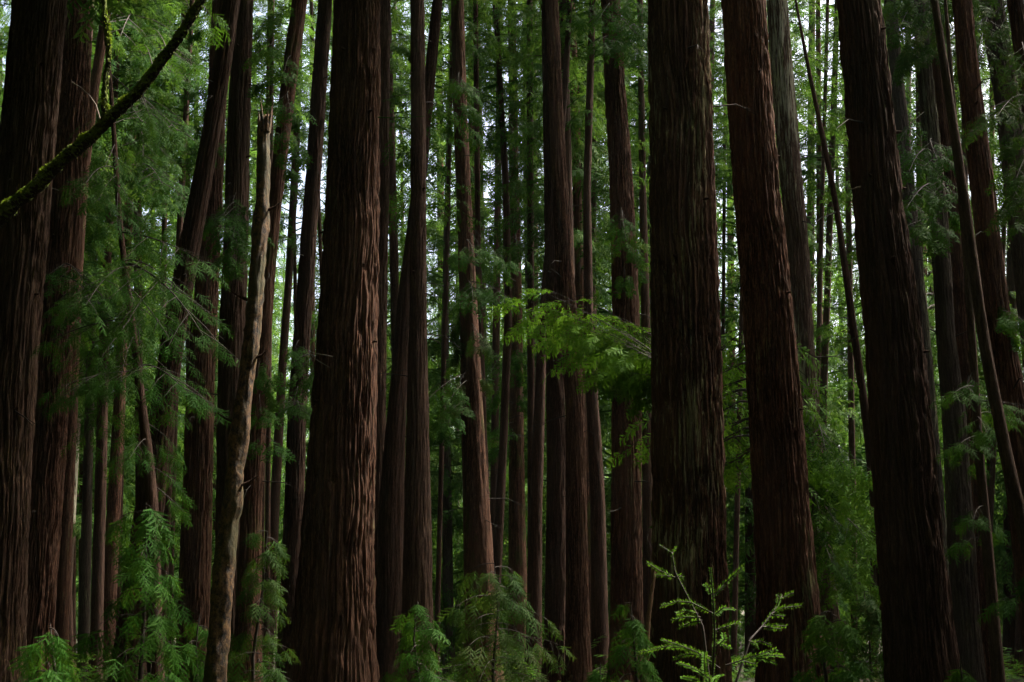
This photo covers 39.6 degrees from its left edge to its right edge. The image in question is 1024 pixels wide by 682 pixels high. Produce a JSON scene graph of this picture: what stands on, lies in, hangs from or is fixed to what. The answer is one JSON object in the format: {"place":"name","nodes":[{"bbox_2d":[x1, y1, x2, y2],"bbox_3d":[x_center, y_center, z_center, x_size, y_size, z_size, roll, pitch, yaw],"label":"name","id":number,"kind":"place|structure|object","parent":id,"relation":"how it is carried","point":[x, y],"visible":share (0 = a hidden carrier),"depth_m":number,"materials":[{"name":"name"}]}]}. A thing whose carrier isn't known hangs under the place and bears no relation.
{"place":"outdoors","nodes":[
{"label":"outdoors","id":0,"kind":"place"},
{"bbox_2d":[0,0,1023,592],"label":"sky","id":1,"kind":"structure","parent":0,"point":[486,195],"materials":[{"name":"white"}]},
{"bbox_2d":[76,611,1023,681],"bbox_3d":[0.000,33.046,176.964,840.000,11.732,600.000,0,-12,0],"label":"ground","id":2,"kind":"structure","parent":0,"point":[1015,680],"depth_m":94.40,"materials":[{"name":"brown soil"}]},
{"bbox_2d":[7,623,82,681],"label":"redwood shrub","id":3,"kind":"object","parent":2,"relation":"on","point":[63,663],"visible":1,"depth_m":12.12,"materials":[{"name":"green plant"}]},
{"bbox_2d":[26,0,128,681],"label":"redwood tree","id":4,"kind":"object","parent":2,"relation":"on","point":[50,437],"visible":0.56,"depth_m":42.06,"materials":[{"name":"green plant"}]},
{"bbox_2d":[0,0,161,681],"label":"redwood tree","id":5,"kind":"object","parent":2,"relation":"on","point":[31,95],"visible":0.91,"depth_m":30.56,"materials":[{"name":"brown plant"}]},
{"bbox_2d":[54,0,166,679],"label":"redwood tree","id":6,"kind":"object","parent":2,"relation":"on","point":[62,616],"visible":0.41,"depth_m":51.95,"materials":[{"name":"brown plant"}]},
{"bbox_2d":[83,1,143,317],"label":"redwood tree","id":7,"kind":"object","parent":2,"relation":"on","point":[98,144],"visible":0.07,"depth_m":60.73,"materials":[{"name":"green plant"}]},
{"bbox_2d":[0,0,230,228],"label":"leaning tree","id":8,"kind":"object","parent":2,"relation":"on","point":[10,206],"visible":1,"depth_m":12.13,"materials":[{"name":"brown wood"}]},
{"bbox_2d":[76,10,170,681],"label":"redwood tree","id":9,"kind":"object","parent":2,"relation":"on","point":[85,580],"visible":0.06,"depth_m":69.61,"materials":[{"name":"brown plant"}]},
{"bbox_2d":[72,19,185,608],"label":"redwood tree","id":10,"kind":"object","parent":2,"relation":"on","point":[77,529],"visible":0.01,"depth_m":81.97,"materials":[{"name":"green plant"}]},
{"bbox_2d":[29,65,238,681],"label":"understory tree","id":11,"kind":"object","parent":2,"relation":"on","point":[144,429],"visible":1,"depth_m":19.79,"materials":[{"name":"green plant"}]},
{"bbox_2d":[68,502,200,681],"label":"redwood shrub","id":12,"kind":"object","parent":2,"relation":"on","point":[134,566],"visible":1,"depth_m":15.18,"materials":[{"name":"green plant"}]},
{"bbox_2d":[81,0,194,681],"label":"redwood tree","id":13,"kind":"object","parent":2,"relation":"on","point":[97,586],"visible":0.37,"depth_m":63.56,"materials":[{"name":"green plant"}]},
{"bbox_2d":[76,5,215,651],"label":"redwood tree","id":14,"kind":"object","parent":2,"relation":"on","point":[179,440],"visible":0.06,"depth_m":88.67,"materials":[{"name":"brown plant"}]},
{"bbox_2d":[92,0,208,680],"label":"redwood tree","id":15,"kind":"object","parent":2,"relation":"on","point":[113,514],"visible":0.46,"depth_m":65.06,"materials":[{"name":"green plant"}]},
{"bbox_2d":[131,15,202,351],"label":"redwood tree","id":16,"kind":"object","parent":2,"relation":"on","point":[165,214],"visible":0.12,"depth_m":82.60,"materials":[{"name":"green plant"}]},
{"bbox_2d":[127,0,207,502],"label":"redwood tree","id":17,"kind":"object","parent":2,"relation":"on","point":[141,360],"visible":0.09,"depth_m":71.25,"materials":[{"name":"green plant"}]},
{"bbox_2d":[107,0,239,681],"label":"redwood tree","id":18,"kind":"object","parent":2,"relation":"on","point":[195,217],"visible":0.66,"depth_m":33.93,"materials":[{"name":"brown plant"}]},
{"bbox_2d":[118,0,249,647],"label":"redwood tree","id":19,"kind":"object","parent":2,"relation":"on","point":[184,111],"visible":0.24,"depth_m":71.21,"materials":[{"name":"green plant"}]},
{"bbox_2d":[148,0,226,669],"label":"redwood tree","id":20,"kind":"object","parent":2,"relation":"on","point":[171,570],"visible":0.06,"depth_m":77.75,"materials":[{"name":"brown plant"}]},
{"bbox_2d":[175,614,208,681],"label":"redwood shrub","id":21,"kind":"object","parent":2,"relation":"on","point":[194,650],"visible":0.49,"depth_m":18.54,"materials":[{"name":"green plant"}]},
{"bbox_2d":[124,21,264,592],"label":"redwood tree","id":22,"kind":"object","parent":2,"relation":"on","point":[215,455],"visible":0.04,"depth_m":90.51,"materials":[{"name":"brown plant"}]},
{"bbox_2d":[173,0,264,383],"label":"redwood tree","id":23,"kind":"object","parent":2,"relation":"on","point":[191,175],"visible":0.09,"depth_m":75.22,"materials":[{"name":"green plant"}]},
{"bbox_2d":[179,0,278,681],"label":"redwood tree","id":24,"kind":"object","parent":2,"relation":"on","point":[232,217],"visible":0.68,"depth_m":38.64,"materials":[{"name":"brown plant"}]},
{"bbox_2d":[173,0,288,681],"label":"redwood tree","id":25,"kind":"object","parent":2,"relation":"on","point":[195,554],"visible":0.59,"depth_m":47.97,"materials":[{"name":"brown plant"}]},
{"bbox_2d":[182,11,292,618],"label":"redwood tree","id":26,"kind":"object","parent":2,"relation":"on","point":[277,316],"visible":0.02,"depth_m":119.75,"materials":[{"name":"green plant"}]},
{"bbox_2d":[203,102,280,681],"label":"broken snag","id":27,"kind":"object","parent":2,"relation":"on","point":[219,630],"visible":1,"depth_m":16.04,"materials":[{"name":"beige plant"}]},
{"bbox_2d":[227,530,300,681],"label":"redwood shrub","id":28,"kind":"object","parent":2,"relation":"on","point":[272,585],"visible":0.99,"depth_m":20.57,"materials":[{"name":"green plant"}]},
{"bbox_2d":[230,0,317,681],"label":"redwood tree","id":29,"kind":"object","parent":2,"relation":"on","point":[264,401],"visible":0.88,"depth_m":37.54,"materials":[{"name":"brown plant"}]},
{"bbox_2d":[249,0,305,582],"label":"redwood tree","id":30,"kind":"object","parent":2,"relation":"on","point":[280,269],"visible":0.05,"depth_m":127.80,"materials":[{"name":"green plant"}]},
{"bbox_2d":[250,0,326,657],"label":"redwood tree","id":31,"kind":"object","parent":2,"relation":"on","point":[266,94],"visible":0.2,"depth_m":71.02,"materials":[{"name":"green plant"}]},
{"bbox_2d":[249,0,333,670],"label":"redwood tree","id":32,"kind":"object","parent":2,"relation":"on","point":[292,236],"visible":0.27,"depth_m":75.48,"materials":[{"name":"brown plant"}]},
{"bbox_2d":[252,0,332,674],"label":"redwood tree","id":33,"kind":"object","parent":2,"relation":"on","point":[305,77],"visible":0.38,"depth_m":68.92,"materials":[{"name":"green plant"}]},
{"bbox_2d":[267,0,331,681],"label":"redwood tree","id":34,"kind":"object","parent":2,"relation":"on","point":[298,413],"visible":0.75,"depth_m":46.55,"materials":[{"name":"brown plant"}]},
{"bbox_2d":[271,0,331,603],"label":"redwood tree","id":35,"kind":"object","parent":2,"relation":"on","point":[313,332],"visible":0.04,"depth_m":99.17,"materials":[{"name":"green plant"}]},
{"bbox_2d":[283,0,421,681],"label":"redwood tree","id":36,"kind":"object","parent":2,"relation":"on","point":[332,638],"visible":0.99,"depth_m":27.87,"materials":[{"name":"brown plant"}]},
{"bbox_2d":[287,3,460,608],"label":"redwood tree","id":37,"kind":"object","parent":2,"relation":"on","point":[401,245],"visible":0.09,"depth_m":84.45,"materials":[{"name":"green plant"}]},
{"bbox_2d":[374,0,410,598],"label":"redwood tree","id":38,"kind":"object","parent":2,"relation":"on","point":[386,62],"visible":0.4,"depth_m":44.41,"materials":[{"name":"brown plant"}]},
{"bbox_2d":[375,0,442,681],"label":"redwood tree","id":39,"kind":"object","parent":2,"relation":"on","point":[388,603],"visible":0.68,"depth_m":41.83,"materials":[{"name":"brown plant"}]},
{"bbox_2d":[389,0,431,539],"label":"redwood tree","id":40,"kind":"object","parent":2,"relation":"on","point":[394,265],"visible":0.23,"depth_m":60.37,"materials":[{"name":"brown plant"}]},
{"bbox_2d":[381,601,449,681],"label":"redwood shrub","id":41,"kind":"object","parent":2,"relation":"on","point":[429,634],"visible":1,"depth_m":20.45,"materials":[{"name":"green plant"}]},
{"bbox_2d":[391,2,442,143],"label":"redwood tree","id":42,"kind":"object","parent":2,"relation":"on","point":[402,127],"visible":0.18,"depth_m":82.90,"materials":[{"name":"green plant"}]},
{"bbox_2d":[386,0,463,651],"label":"redwood tree","id":43,"kind":"object","parent":2,"relation":"on","point":[430,359],"visible":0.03,"depth_m":100.06,"materials":[{"name":"green plant"}]},
{"bbox_2d":[397,0,457,263],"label":"redwood tree","id":44,"kind":"object","parent":2,"relation":"on","point":[435,225],"visible":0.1,"depth_m":87.64,"materials":[{"name":"green plant"}]},
{"bbox_2d":[379,0,490,681],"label":"redwood tree","id":45,"kind":"object","parent":2,"relation":"on","point":[417,566],"visible":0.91,"depth_m":40.83,"materials":[{"name":"brown plant"}]},
{"bbox_2d":[392,0,489,676],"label":"redwood tree","id":46,"kind":"object","parent":2,"relation":"on","point":[440,61],"visible":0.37,"depth_m":67.78,"materials":[{"name":"brown plant"}]},
{"bbox_2d":[405,0,491,665],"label":"redwood tree","id":47,"kind":"object","parent":2,"relation":"on","point":[430,330],"visible":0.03,"depth_m":103.19,"materials":[{"name":"green plant"}]},
{"bbox_2d":[405,4,508,676],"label":"redwood tree","id":48,"kind":"object","parent":2,"relation":"on","point":[448,519],"visible":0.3,"depth_m":80.23,"materials":[{"name":"brown plant"}]},
{"bbox_2d":[405,0,527,681],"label":"redwood tree","id":49,"kind":"object","parent":2,"relation":"on","point":[478,540],"visible":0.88,"depth_m":50.13,"materials":[{"name":"brown plant"}]},
{"bbox_2d":[428,5,527,676],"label":"redwood tree","id":50,"kind":"object","parent":2,"relation":"on","point":[485,211],"visible":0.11,"depth_m":81.40,"materials":[{"name":"green plant"}]},
{"bbox_2d":[439,0,517,483],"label":"redwood tree","id":51,"kind":"object","parent":2,"relation":"on","point":[476,49],"visible":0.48,"depth_m":60.87,"materials":[{"name":"brown plant"}]},
{"bbox_2d":[443,1,534,538],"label":"redwood tree","id":52,"kind":"object","parent":2,"relation":"on","point":[494,418],"visible":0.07,"depth_m":77.32,"materials":[{"name":"brown plant"}]},
{"bbox_2d":[433,4,545,634],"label":"redwood tree","id":53,"kind":"object","parent":2,"relation":"on","point":[489,473],"visible":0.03,"depth_m":90.64,"materials":[{"name":"green plant"}]},
{"bbox_2d":[451,0,542,634],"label":"redwood tree","id":54,"kind":"object","parent":2,"relation":"on","point":[503,94],"visible":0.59,"depth_m":64.38,"materials":[{"name":"brown plant"}]},
{"bbox_2d":[422,563,576,681],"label":"young redwood","id":55,"kind":"object","parent":2,"relation":"on","point":[504,598],"visible":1,"depth_m":21.38,"materials":[{"name":"green plant"}]},
{"bbox_2d":[466,0,545,680],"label":"redwood tree","id":56,"kind":"object","parent":2,"relation":"on","point":[517,559],"visible":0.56,"depth_m":66.21,"materials":[{"name":"brown plant"}]},
{"bbox_2d":[488,3,546,653],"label":"redwood tree","id":57,"kind":"object","parent":2,"relation":"on","point":[536,283],"visible":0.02,"depth_m":98.27,"materials":[{"name":"brown plant"}]},
{"bbox_2d":[481,1,565,470],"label":"redwood tree","id":58,"kind":"object","parent":2,"relation":"on","point":[523,312],"visible":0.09,"depth_m":85.85,"materials":[{"name":"green plant"}]},
{"bbox_2d":[479,0,570,527],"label":"redwood tree","id":59,"kind":"object","parent":2,"relation":"on","point":[530,376],"visible":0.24,"depth_m":64.96,"materials":[{"name":"brown plant"}]},
{"bbox_2d":[76,252,1003,647],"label":"forest","id":60,"kind":"object","parent":2,"relation":"on","point":[452,464],"depth_m":139.41,"materials":[{"name":"green plant"}]},
{"bbox_2d":[520,0,565,681],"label":"redwood tree","id":61,"kind":"object","parent":2,"relation":"on","point":[555,586],"visible":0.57,"depth_m":46.90,"materials":[{"name":"brown plant"}]},
{"bbox_2d":[69,635,1023,681],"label":"ground ferns","id":62,"kind":"object","parent":2,"relation":"on","point":[1008,673],"visible":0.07,"depth_m":54.67,"materials":[{"name":"green plant"}]},
{"bbox_2d":[498,0,606,279],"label":"redwood tree","id":63,"kind":"object","parent":2,"relation":"on","point":[579,116],"visible":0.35,"depth_m":59.43,"materials":[{"name":"green plant"}]},
{"bbox_2d":[527,0,593,681],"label":"redwood tree","id":64,"kind":"object","parent":2,"relation":"on","point":[577,631],"visible":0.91,"depth_m":44.16,"materials":[{"name":"brown plant"}]},
{"bbox_2d":[524,0,601,681],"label":"redwood tree","id":65,"kind":"object","parent":2,"relation":"on","point":[534,584],"visible":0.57,"depth_m":53.87,"materials":[{"name":"brown plant"}]},
{"bbox_2d":[489,0,650,636],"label":"redwood tree","id":66,"kind":"object","parent":2,"relation":"on","point":[600,256],"visible":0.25,"depth_m":62.06,"materials":[{"name":"green plant"}]},
{"bbox_2d":[523,0,642,611],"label":"redwood tree","id":67,"kind":"object","parent":2,"relation":"on","point":[607,425],"visible":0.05,"depth_m":82.43,"materials":[{"name":"brown plant"}]},
{"bbox_2d":[525,1,650,646],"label":"redwood tree","id":68,"kind":"object","parent":2,"relation":"on","point":[608,500],"visible":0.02,"depth_m":79.69,"materials":[{"name":"brown plant"}]},
{"bbox_2d":[559,0,644,681],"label":"redwood tree","id":69,"kind":"object","parent":2,"relation":"on","point":[599,610],"visible":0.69,"depth_m":54.22,"materials":[{"name":"brown plant"}]},
{"bbox_2d":[569,0,650,681],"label":"redwood tree","id":70,"kind":"object","parent":2,"relation":"on","point":[626,540],"visible":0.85,"depth_m":46.57,"materials":[{"name":"brown plant"}]},
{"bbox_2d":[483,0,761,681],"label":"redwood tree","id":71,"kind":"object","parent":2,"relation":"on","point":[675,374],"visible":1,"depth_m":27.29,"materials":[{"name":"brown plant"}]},
{"bbox_2d":[598,0,652,640],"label":"redwood tree","id":72,"kind":"object","parent":2,"relation":"on","point":[642,104],"visible":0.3,"depth_m":63.69,"materials":[{"name":"brown plant"}]},
{"bbox_2d":[601,601,661,681],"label":"redwood shrub","id":73,"kind":"object","parent":2,"relation":"on","point":[633,636],"visible":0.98,"depth_m":19.44,"materials":[{"name":"green plant"}]},
{"bbox_2d":[708,5,729,413],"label":"redwood tree","id":74,"kind":"object","parent":2,"relation":"on","point":[724,243],"visible":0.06,"depth_m":84.98,"materials":[{"name":"green plant"}]},
{"bbox_2d":[638,544,801,681],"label":"conifer sapling","id":75,"kind":"object","parent":2,"relation":"on","point":[706,659],"visible":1,"depth_m":7.83,"materials":[{"name":"green plant"}]},
{"bbox_2d":[708,0,743,677],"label":"redwood tree","id":76,"kind":"object","parent":2,"relation":"on","point":[735,565],"visible":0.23,"depth_m":76.25,"materials":[{"name":"green plant"}]},
{"bbox_2d":[606,0,872,681],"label":"redwood tree","id":77,"kind":"object","parent":2,"relation":"on","point":[783,534],"visible":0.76,"depth_m":30.30,"materials":[{"name":"brown plant"}]},
{"bbox_2d":[710,0,776,210],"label":"redwood tree","id":78,"kind":"object","parent":2,"relation":"on","point":[727,151],"visible":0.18,"depth_m":73.92,"materials":[{"name":"green plant"}]},
{"bbox_2d":[708,0,781,676],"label":"redwood tree","id":79,"kind":"object","parent":2,"relation":"on","point":[749,573],"visible":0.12,"depth_m":81.14,"materials":[{"name":"green plant"}]},
{"bbox_2d":[715,13,781,650],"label":"redwood tree","id":80,"kind":"object","parent":2,"relation":"on","point":[750,593],"visible":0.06,"depth_m":85.61,"materials":[{"name":"green plant"}]},
{"bbox_2d":[766,0,839,396],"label":"redwood tree","id":81,"kind":"object","parent":2,"relation":"on","point":[801,77],"visible":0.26,"depth_m":75.62,"materials":[{"name":"green plant"}]},
{"bbox_2d":[727,0,881,674],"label":"redwood tree","id":82,"kind":"object","parent":2,"relation":"on","point":[811,213],"visible":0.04,"depth_m":96.82,"materials":[{"name":"green plant"}]},
{"bbox_2d":[766,0,843,455],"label":"redwood tree","id":83,"kind":"object","parent":2,"relation":"on","point":[827,292],"visible":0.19,"depth_m":83.62,"materials":[{"name":"green plant"}]},
{"bbox_2d":[750,0,881,670],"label":"redwood tree","id":84,"kind":"object","parent":2,"relation":"on","point":[816,250],"visible":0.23,"depth_m":82.89,"materials":[{"name":"green plant"}]},
{"bbox_2d":[782,0,858,654],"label":"redwood tree","id":85,"kind":"object","parent":2,"relation":"on","point":[851,425],"visible":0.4,"depth_m":83.69,"materials":[{"name":"green plant"}]},
{"bbox_2d":[767,0,880,681],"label":"redwood tree","id":86,"kind":"object","parent":2,"relation":"on","point":[829,563],"visible":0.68,"depth_m":35.21,"materials":[{"name":"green plant"}]},
{"bbox_2d":[788,607,875,681],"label":"redwood shrub","id":87,"kind":"object","parent":2,"relation":"on","point":[825,645],"visible":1,"depth_m":13.57,"materials":[{"name":"green plant"}]},
{"bbox_2d":[795,0,882,648],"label":"redwood tree","id":88,"kind":"object","parent":2,"relation":"on","point":[835,197],"visible":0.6,"depth_m":40.05,"materials":[{"name":"brown plant"}]},
{"bbox_2d":[800,0,918,150],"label":"redwood tree","id":89,"kind":"object","parent":2,"relation":"on","point":[833,62],"visible":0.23,"depth_m":71.85,"materials":[{"name":"green plant"}]},
{"bbox_2d":[836,591,883,681],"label":"redwood shrub","id":90,"kind":"object","parent":2,"relation":"on","point":[871,614],"visible":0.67,"depth_m":31.14,"materials":[{"name":"green plant"}]},
{"bbox_2d":[806,0,940,672],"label":"redwood tree","id":91,"kind":"object","parent":2,"relation":"on","point":[837,286],"visible":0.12,"depth_m":86.81,"materials":[{"name":"green plant"}]},
{"bbox_2d":[832,0,960,681],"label":"redwood tree","id":92,"kind":"object","parent":2,"relation":"on","point":[919,641],"visible":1,"depth_m":28.00,"materials":[{"name":"brown plant"}]},
{"bbox_2d":[821,0,992,575],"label":"redwood tree","id":93,"kind":"object","parent":2,"relation":"on","point":[900,107],"visible":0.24,"depth_m":49.63,"materials":[{"name":"brown plant"}]},
{"bbox_2d":[882,0,990,681],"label":"redwood tree","id":94,"kind":"object","parent":2,"relation":"on","point":[908,56],"visible":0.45,"depth_m":43.64,"materials":[{"name":"brown plant"}]},
{"bbox_2d":[896,0,986,681],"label":"redwood tree","id":95,"kind":"object","parent":2,"relation":"on","point":[963,577],"visible":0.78,"depth_m":40.89,"materials":[{"name":"brown plant"}]},
{"bbox_2d":[913,1,1011,536],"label":"redwood tree","id":96,"kind":"object","parent":2,"relation":"on","point":[992,482],"visible":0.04,"depth_m":77.55,"materials":[{"name":"green plant"}]},
{"bbox_2d":[919,0,1023,368],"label":"redwood tree","id":97,"kind":"object","parent":2,"relation":"on","point":[994,24],"visible":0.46,"depth_m":39.14,"materials":[{"name":"brown plant"}]},
{"bbox_2d":[923,37,1020,629],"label":"redwood tree","id":98,"kind":"object","parent":2,"relation":"on","point":[987,460],"visible":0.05,"depth_m":81.10,"materials":[{"name":"green plant"}]},
{"bbox_2d":[931,0,1023,681],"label":"redwood tree","id":99,"kind":"object","parent":2,"relation":"on","point":[980,450],"visible":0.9,"depth_m":24.84,"materials":[{"name":"brown plant"}]},
{"bbox_2d":[931,0,1023,625],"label":"redwood tree","id":100,"kind":"object","parent":2,"relation":"on","point":[1015,496],"visible":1,"depth_m":21.42,"materials":[{"name":"brown plant"}]},
{"bbox_2d":[938,13,1023,674],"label":"redwood tree","id":101,"kind":"object","parent":2,"relation":"on","point":[1006,573],"visible":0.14,"depth_m":79.19,"materials":[{"name":"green plant"}]},
{"bbox_2d":[942,1,1023,677],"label":"redwood tree","id":102,"kind":"object","parent":2,"relation":"on","point":[1018,656],"visible":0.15,"depth_m":75.33,"materials":[{"name":"green plant"}]},
{"bbox_2d":[952,0,1023,665],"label":"redwood tree","id":103,"kind":"object","parent":2,"relation":"on","point":[1002,329],"visible":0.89,"depth_m":35.94,"materials":[{"name":"brown plant"}]},
{"bbox_2d":[958,0,1023,245],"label":"redwood tree","id":104,"kind":"object","parent":2,"relation":"on","point":[1016,12],"visible":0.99,"depth_m":32.32,"materials":[{"name":"green plant"}]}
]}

